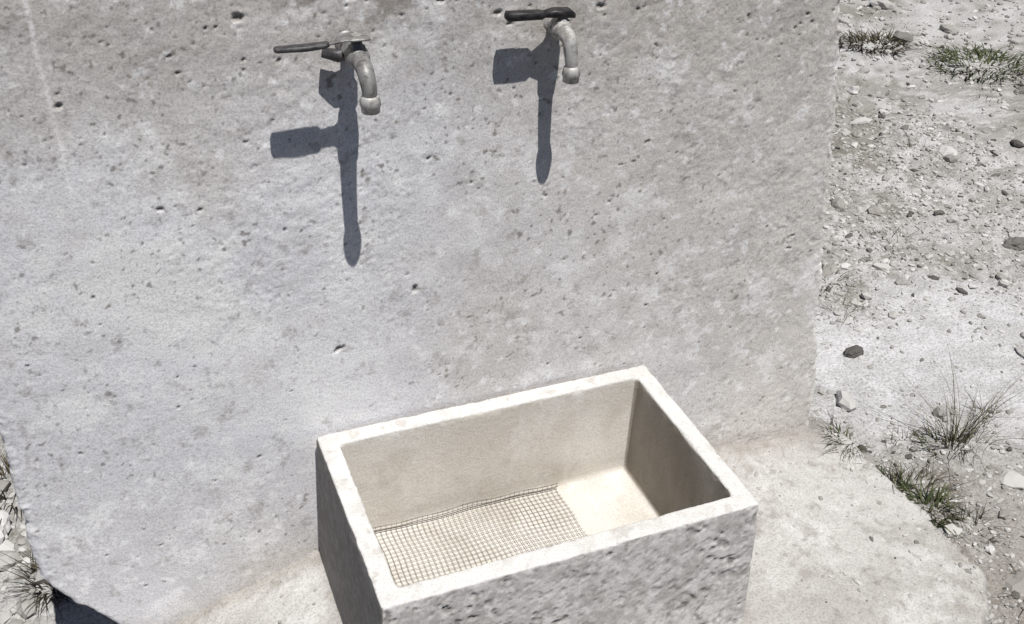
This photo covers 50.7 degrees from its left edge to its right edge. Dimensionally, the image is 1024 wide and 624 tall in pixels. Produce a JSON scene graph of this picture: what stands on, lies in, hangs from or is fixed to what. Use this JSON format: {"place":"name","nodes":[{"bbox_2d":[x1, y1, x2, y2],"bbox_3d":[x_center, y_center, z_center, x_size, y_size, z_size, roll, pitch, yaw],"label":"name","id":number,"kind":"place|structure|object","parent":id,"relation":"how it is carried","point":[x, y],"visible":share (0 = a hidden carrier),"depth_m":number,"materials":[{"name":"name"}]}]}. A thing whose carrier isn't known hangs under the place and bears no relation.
{"place":"outdoors","nodes":[
{"label":"outdoors","id":0,"kind":"place"},
{"bbox_2d":[0,0,1023,623],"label":"gravel ground","id":1,"kind":"structure","parent":0,"point":[964,350],"depth_m":2.91,"materials":[{"name":"grey gravel"}]},
{"bbox_2d":[0,577,6,591],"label":"stone","id":2,"kind":"object","parent":1,"relation":"on","point":[2,583],"visible":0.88,"depth_m":2.01,"materials":[{"name":"stone"}]},
{"bbox_2d":[0,510,11,544],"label":"stone","id":3,"kind":"object","parent":1,"relation":"on","point":[5,524],"visible":1,"depth_m":2.12,"materials":[{"name":"stone"}]},
{"bbox_2d":[0,445,83,622],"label":"dead weed","id":4,"kind":"object","parent":1,"relation":"on","point":[34,568],"visible":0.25,"depth_m":2.00,"materials":[{"name":"plant"}]},
{"bbox_2d":[0,0,840,623],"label":"concrete wall","id":5,"kind":"structure","parent":1,"relation":"on","point":[244,266],"depth_m":1.64,"materials":[{"name":"grey concrete"}]},
{"bbox_2d":[273,30,380,114],"bbox_3d":[-0.241,-0.309,1.386,0.124,0.088,0.118,-11,36,-19],"label":"water tap","id":6,"kind":"object","parent":5,"relation":"attached to","point":[350,49],"visible":1,"depth_m":1.37,"materials":[{"name":"grey metal"}]},
{"bbox_2d":[504,7,580,83],"bbox_3d":[0.038,-0.372,1.502,0.103,0.098,0.081,-11,36,-19],"label":"water tap","id":7,"kind":"object","parent":5,"relation":"attached to","point":[557,24],"visible":1,"depth_m":1.49,"materials":[{"name":"metal"}]},
{"bbox_2d":[0,0,1023,623],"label":"gravel stones","id":8,"kind":"object","parent":1,"relation":"on","point":[1012,480],"visible":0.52,"depth_m":3.11,"materials":[{"name":"gravel"}]},
{"bbox_2d":[176,415,991,623],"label":"concrete pad","id":9,"kind":"object","parent":1,"relation":"on","point":[885,572],"visible":0.34,"depth_m":1.93,"materials":[{"name":"grey concrete"}]},
{"bbox_2d":[316,365,758,623],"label":"stone basin","id":10,"kind":"object","parent":9,"relation":"on","point":[657,497],"visible":0.98,"depth_m":1.79,"materials":[{"name":"grey stone"}]},
{"bbox_2d":[373,483,585,585],"bbox_3d":[-0.036,0.416,1.791,0.376,0.024,0.278,-11,36,-19],"label":"wire mesh","id":11,"kind":"object","parent":10,"relation":"in","point":[467,506],"visible":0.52,"depth_m":1.86,"materials":[{"name":"beige metal"}]},
{"bbox_2d":[820,7,884,298],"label":"green weeds","id":12,"kind":"object","parent":1,"relation":"on","point":[841,264],"visible":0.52,"depth_m":2.95,"materials":[{"name":"green plant"}]},
{"bbox_2d":[844,345,863,357],"bbox_3d":[0.848,0.099,2.684,0.056,0.032,0.038,-11,36,-19],"label":"stone","id":13,"kind":"object","parent":1,"relation":"on","point":[854,351],"visible":1,"depth_m":2.67,"materials":[{"name":"stone"}]},
{"bbox_2d":[838,27,924,55],"bbox_3d":[1.507,-1.140,4.545,0.421,0.064,0.380,-11,36,-19],"label":"weed","id":14,"kind":"object","parent":1,"relation":"on","point":[875,37],"visible":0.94,"depth_m":4.56,"materials":[{"name":"plant"}]},
{"bbox_2d":[824,415,976,543],"bbox_3d":[0.820,0.295,2.298,0.327,0.128,0.434,13,35,16],"label":"weed","id":15,"kind":"object","parent":1,"relation":"on","point":[938,499],"visible":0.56,"depth_m":2.25,"materials":[{"name":"green plant"}]},
{"bbox_2d":[808,407,1018,550],"bbox_3d":[0.817,0.340,2.216,0.445,0.145,0.331,5,34,4],"label":"dead weed","id":16,"kind":"object","parent":1,"relation":"on","point":[927,486],"visible":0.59,"depth_m":2.24,"materials":[{"name":"plant"}]},
{"bbox_2d":[819,22,1022,619],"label":"dry grass","id":17,"kind":"structure","parent":1,"relation":"on","point":[842,156],"depth_m":2.87,"materials":[{"name":"plant"}]},
{"bbox_2d":[860,139,1023,606],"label":"dry weeds","id":18,"kind":"object","parent":1,"relation":"on","point":[922,256],"visible":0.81,"depth_m":3.16,"materials":[{"name":"plant"}]},
{"bbox_2d":[878,336,1023,474],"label":"grass tuft","id":19,"kind":"object","parent":1,"relation":"on","point":[959,440],"visible":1,"depth_m":2.38,"materials":[{"name":"plant"}]},
{"bbox_2d":[882,380,1023,451],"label":"grass tuft","id":20,"kind":"object","parent":1,"relation":"on","point":[968,413],"visible":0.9,"depth_m":2.46,"materials":[{"name":"plant"}]},
{"bbox_2d":[915,40,1023,84],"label":"weed","id":21,"kind":"object","parent":1,"relation":"on","point":[975,50],"visible":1,"depth_m":4.43,"materials":[{"name":"green plant"}]},
{"bbox_2d":[1003,237,1023,250],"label":"stone","id":22,"kind":"object","parent":1,"relation":"on","point":[1013,243],"visible":0.97,"depth_m":3.14,"materials":[{"name":"stone"}]}
]}

